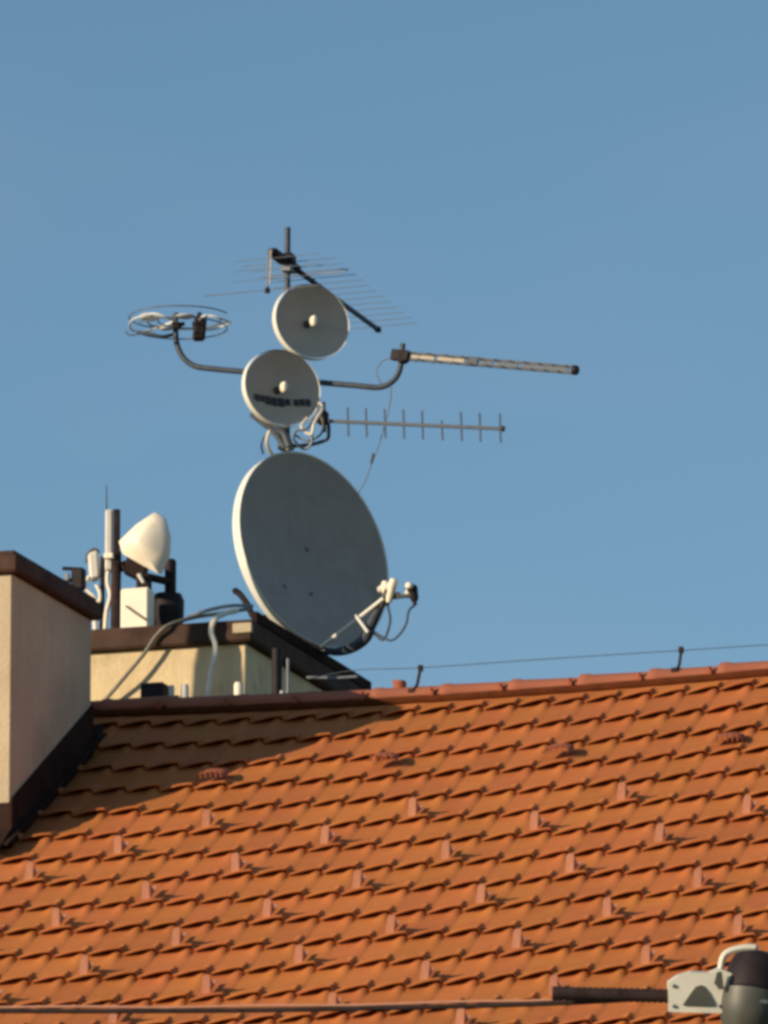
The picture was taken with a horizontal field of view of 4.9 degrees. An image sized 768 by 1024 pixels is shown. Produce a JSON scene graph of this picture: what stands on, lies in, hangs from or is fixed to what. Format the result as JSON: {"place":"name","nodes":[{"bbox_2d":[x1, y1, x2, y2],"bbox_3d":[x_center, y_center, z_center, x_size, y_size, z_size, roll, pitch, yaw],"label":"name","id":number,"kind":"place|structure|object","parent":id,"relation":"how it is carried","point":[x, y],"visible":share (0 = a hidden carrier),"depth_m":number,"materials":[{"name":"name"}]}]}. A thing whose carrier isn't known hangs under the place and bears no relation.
{"place":"outdoors","nodes":[
{"label":"outdoors","id":0,"kind":"place"},
{"bbox_2d":[62,566,85,590],"bbox_3d":[-1.556,0.330,45.098,0.121,0.126,0.072,0,-12,0],"label":"wall bracket","id":1,"kind":"object","parent":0,"point":[77,579],"depth_m":45.07,"materials":[{"name":"plastic"}]},
{"bbox_2d":[0,0,767,688],"label":"sky","id":2,"kind":"structure","parent":0,"point":[583,184],"materials":[{"name":"blue"}]},
{"bbox_2d":[392,680,406,687],"bbox_3d":[0.078,0.872,45.263,0.072,0.050,0.068,0,-12,0],"label":"ridge knob","id":3,"kind":"object","parent":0,"point":[399,683],"visible":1,"depth_m":45.24,"materials":[{"name":"ceramic"}]},
{"bbox_2d":[667,944,767,1023],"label":"mounting bracket","id":4,"kind":"object","parent":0,"point":[736,992],"visible":1,"depth_m":30.87,"materials":[{"name":"plastic"}]},
{"bbox_2d":[0,1000,622,1013],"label":"span wire","id":5,"kind":"object","parent":4,"relation":"attached to","point":[294,1009],"visible":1,"depth_m":31.22,"materials":[{"name":"grey metal"}]},
{"bbox_2d":[0,998,557,1008],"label":"messenger wire","id":6,"kind":"object","parent":5,"relation":"attached to","point":[274,1005],"visible":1,"depth_m":31.25,"materials":[{"name":"metal"}]},
{"bbox_2d":[552,986,667,1002],"bbox_3d":[0.781,1.662,30.945,0.406,0.060,0.050,0,-12,1],"label":"conduit","id":7,"kind":"object","parent":4,"relation":"attached to","point":[607,994],"visible":1,"depth_m":30.93,"materials":[{"name":"black plastic"}]},
{"label":"ground","id":8,"kind":"structure","parent":0,"visible":0},
{"bbox_2d":[0,550,767,1023],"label":"house","id":9,"kind":"structure","parent":8,"relation":"on","point":[346,840],"depth_m":43.21,"materials":[{"name":"tile"}]},
{"bbox_2d":[85,548,104,628],"bbox_3d":[-1.521,0.424,47.157,0.109,0.492,0.091,-10,-16,38],"label":"radio unit","id":10,"kind":"object","parent":9,"relation":"on","point":[96,571],"visible":0.88,"depth_m":47.16,"materials":[{"name":"white plastic"}]},
{"bbox_2d":[103,509,121,628],"bbox_3d":[-1.425,0.320,47.094,0.096,0.680,0.092,0,-12,0],"label":"panel antenna","id":11,"kind":"object","parent":9,"relation":"on","point":[112,555],"visible":1,"depth_m":47.09,"materials":[{"name":"white plastic"}]},
{"bbox_2d":[121,587,153,627],"bbox_3d":[-1.289,0.515,46.953,0.156,0.226,0.100,-4,-13,17],"label":"equipment box","id":12,"kind":"object","parent":9,"relation":"on","point":[140,601],"visible":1,"depth_m":46.91,"materials":[{"name":"beige plastic"}]},
{"bbox_2d":[125,605,146,620],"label":"cable","id":13,"kind":"object","parent":12,"relation":"attached to","point":[135,612],"visible":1,"depth_m":46.88,"materials":[{"name":"beige plastic"}]},
{"bbox_2d":[119,513,170,589],"bbox_3d":[-1.260,0.217,47.050,0.296,0.397,0.317,0,-12,0],"label":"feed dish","id":14,"kind":"object","parent":9,"relation":"attached to","point":[145,544],"visible":1,"depth_m":46.95,"materials":[{"name":"beige plastic"}]},
{"bbox_2d":[140,682,167,697],"bbox_3d":[-1.187,1.238,46.396,0.124,0.714,0.099,-4,-13,17],"label":"junction box","id":15,"kind":"object","parent":9,"relation":"on","point":[154,689],"visible":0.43,"depth_m":46.42,"materials":[{"name":"black plastic"}]},
{"bbox_2d":[168,685,174,695],"bbox_3d":[-1.099,1.249,46.366,0.033,0.721,0.033,0,-12,0],"label":"vent pipe","id":16,"kind":"object","parent":9,"relation":"on","point":[171,690],"visible":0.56,"depth_m":46.42,"materials":[{"name":"white plastic"}]},
{"bbox_2d":[104,607,250,698],"bbox_3d":[-1.003,0.719,46.921,0.900,0.609,0.326,8,-15,-31],"label":"cable","id":17,"kind":"object","parent":9,"relation":"attached to","point":[139,659],"visible":0.98,"depth_m":46.72,"materials":[{"name":"grey plastic"}]},
{"bbox_2d":[181,684,188,696],"bbox_3d":[-1.029,1.244,46.344,0.042,0.721,0.042,0,-12,0],"label":"vent pipe","id":18,"kind":"object","parent":9,"relation":"on","point":[184,690],"visible":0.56,"depth_m":46.40,"materials":[{"name":"white plastic"}]},
{"bbox_2d":[187,604,253,616],"bbox_3d":[-0.822,0.515,47.194,0.116,0.166,0.546,-9,-15,36],"label":"cable","id":19,"kind":"object","parent":9,"relation":"on","point":[221,607],"visible":1,"depth_m":47.05,"materials":[{"name":"rubber"}]},
{"bbox_2d":[205,608,238,695],"bbox_3d":[-0.839,0.757,46.827,0.073,0.636,0.543,-3,-13,12],"label":"cable","id":20,"kind":"object","parent":9,"relation":"attached to","point":[216,618],"visible":0.93,"depth_m":46.57,"materials":[{"name":"grey plastic"}]},
{"bbox_2d":[234,682,242,694],"bbox_3d":[-0.750,1.228,46.257,0.046,0.714,0.046,0,-12,0],"label":"vent pipe","id":21,"kind":"object","parent":9,"relation":"on","point":[238,688],"visible":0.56,"depth_m":46.31,"materials":[{"name":"beige plastic"}]},
{"bbox_2d":[272,648,281,693],"bbox_3d":[-0.553,1.175,46.313,0.053,0.956,0.053,0,-12,0],"label":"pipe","id":22,"kind":"object","parent":9,"relation":"on","point":[276,670],"visible":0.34,"depth_m":46.37,"materials":[{"name":"plastic"}]},
{"bbox_2d":[286,658,289,692],"bbox_3d":[-0.496,1.197,46.289,0.016,0.902,0.016,0,-12,0],"label":"pipe","id":23,"kind":"object","parent":9,"relation":"on","point":[287,672],"visible":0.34,"depth_m":46.36,"materials":[{"name":"grey metal"}]},
{"bbox_2d":[173,227,405,451],"bbox_3d":[-0.524,-0.334,48.246,1.318,2.460,0.180,-4,-13,17],"label":"antenna mast","id":24,"kind":"object","parent":9,"relation":"on","point":[287,271],"visible":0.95,"depth_m":48.44,"materials":[{"name":"metal"}]},
{"bbox_2d":[125,305,231,340],"bbox_3d":[-1.111,-0.992,48.615,0.579,0.178,0.557,0,-12,0],"label":"ring antenna","id":25,"kind":"object","parent":24,"relation":"attached to","point":[199,327],"visible":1,"depth_m":48.54,"materials":[{"name":"metal"}]},
{"bbox_2d":[241,349,319,427],"bbox_3d":[-0.558,-0.660,48.127,0.240,0.423,0.435,-9,-15,36],"label":"dish antenna","id":26,"kind":"object","parent":24,"relation":"attached to","point":[281,387],"visible":1,"depth_m":48.15,"materials":[{"name":"paint"}]},
{"bbox_2d":[250,413,330,450],"bbox_3d":[-0.502,-0.434,48.190,0.422,0.221,0.152,-4,-13,17],"label":"mounting bracket","id":27,"kind":"object","parent":24,"relation":"attached to","point":[282,437],"visible":1,"depth_m":48.16,"materials":[{"name":"metal"}]},
{"bbox_2d":[260,433,266,453],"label":"cable","id":28,"kind":"object","parent":27,"relation":"attached to","point":[261,446],"visible":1,"depth_m":48.19,"materials":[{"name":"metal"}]},
{"bbox_2d":[265,430,288,454],"bbox_3d":[-0.590,-0.373,48.194,0.126,0.144,0.118,11,-17,-42],"label":"cable","id":29,"kind":"object","parent":27,"relation":"attached to","point":[270,452],"visible":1,"depth_m":48.17,"materials":[{"name":"white plastic"}]},
{"bbox_2d":[316,402,504,442],"bbox_3d":[0.143,-0.476,47.964,1.081,0.308,0.069,-5,-13,20],"label":"short yagi antenna","id":30,"kind":"object","parent":27,"relation":"attached to","point":[324,415],"visible":1,"depth_m":47.96,"materials":[{"name":"metal"}]},
{"bbox_2d":[292,416,315,449],"bbox_3d":[-0.426,-0.425,48.094,0.117,0.179,0.082,-5,-14,23],"label":"cable","id":31,"kind":"object","parent":30,"relation":"attached to","point":[304,429],"visible":1,"depth_m":48.09,"materials":[{"name":"white plastic"}]},
{"bbox_2d":[295,404,323,441],"bbox_3d":[-0.398,-0.473,48.143,0.209,0.194,0.034,-10,-16,38],"label":"cable","id":32,"kind":"object","parent":30,"relation":"hanging from","point":[320,434],"visible":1,"depth_m":48.10,"materials":[{"name":"grey plastic"}]},
{"bbox_2d":[300,401,323,435],"bbox_3d":[-0.385,-0.501,48.095,0.129,0.198,0.063,0,-12,0],"label":"cable","id":33,"kind":"object","parent":30,"relation":"attached to","point":[314,421],"visible":1,"depth_m":48.08,"materials":[{"name":"white plastic"}]},
{"bbox_2d":[272,284,348,360],"bbox_3d":[-0.394,-1.019,48.303,0.413,0.415,0.258,0,-12,0],"label":"dish antenna","id":34,"kind":"object","parent":24,"relation":"attached to","point":[312,322],"visible":1,"depth_m":48.33,"materials":[{"name":"paint"}]},
{"bbox_2d":[204,248,417,332],"bbox_3d":[-0.387,-1.144,48.998,0.682,0.262,1.600,-4,-13,20],"label":"long yagi antenna","id":35,"kind":"object","parent":24,"relation":"attached to","point":[277,256],"visible":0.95,"depth_m":48.63,"materials":[{"name":"metal"}]},
{"bbox_2d":[232,451,418,655],"bbox_3d":[-0.318,0.207,47.800,0.999,1.173,1.100,0,-12,0],"label":"satellite dish","id":36,"kind":"object","parent":24,"relation":"attached to","point":[310,551],"visible":1,"depth_m":47.96,"materials":[{"name":"paint"}]},
{"bbox_2d":[357,387,391,494],"bbox_3d":[-0.041,-0.379,48.196,0.240,0.559,0.038,-10,-16,39],"label":"cable","id":37,"kind":"object","parent":24,"relation":"hanging from","point":[379,442],"visible":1,"depth_m":48.19,"materials":[{"name":"grey plastic"}]},
{"bbox_2d":[376,359,390,383],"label":"cable","id":38,"kind":"object","parent":24,"relation":"attached to","point":[377,369],"visible":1,"depth_m":48.20,"materials":[{"name":"grey plastic"}]},
{"bbox_2d":[390,349,579,374],"bbox_3d":[0.531,-0.802,47.972,1.081,0.238,0.116,-6,-14,24],"label":"log periodic antenna","id":39,"kind":"object","parent":24,"relation":"attached to","point":[402,356],"visible":1,"depth_m":47.98,"materials":[{"name":"metal"}]},
{"bbox_2d":[306,675,358,678],"bbox_3d":[-0.252,0.840,45.684,0.040,0.077,0.432,9,-15,-36],"label":"rod","id":40,"kind":"object","parent":9,"relation":"on","point":[338,677],"visible":1,"depth_m":45.70,"materials":[{"name":"grey metal"}]},
{"bbox_2d":[307,644,767,692],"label":"lightning conductor","id":41,"kind":"object","parent":9,"relation":"attached to","point":[680,650],"visible":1,"depth_m":45.06,"materials":[{"name":"metal"}]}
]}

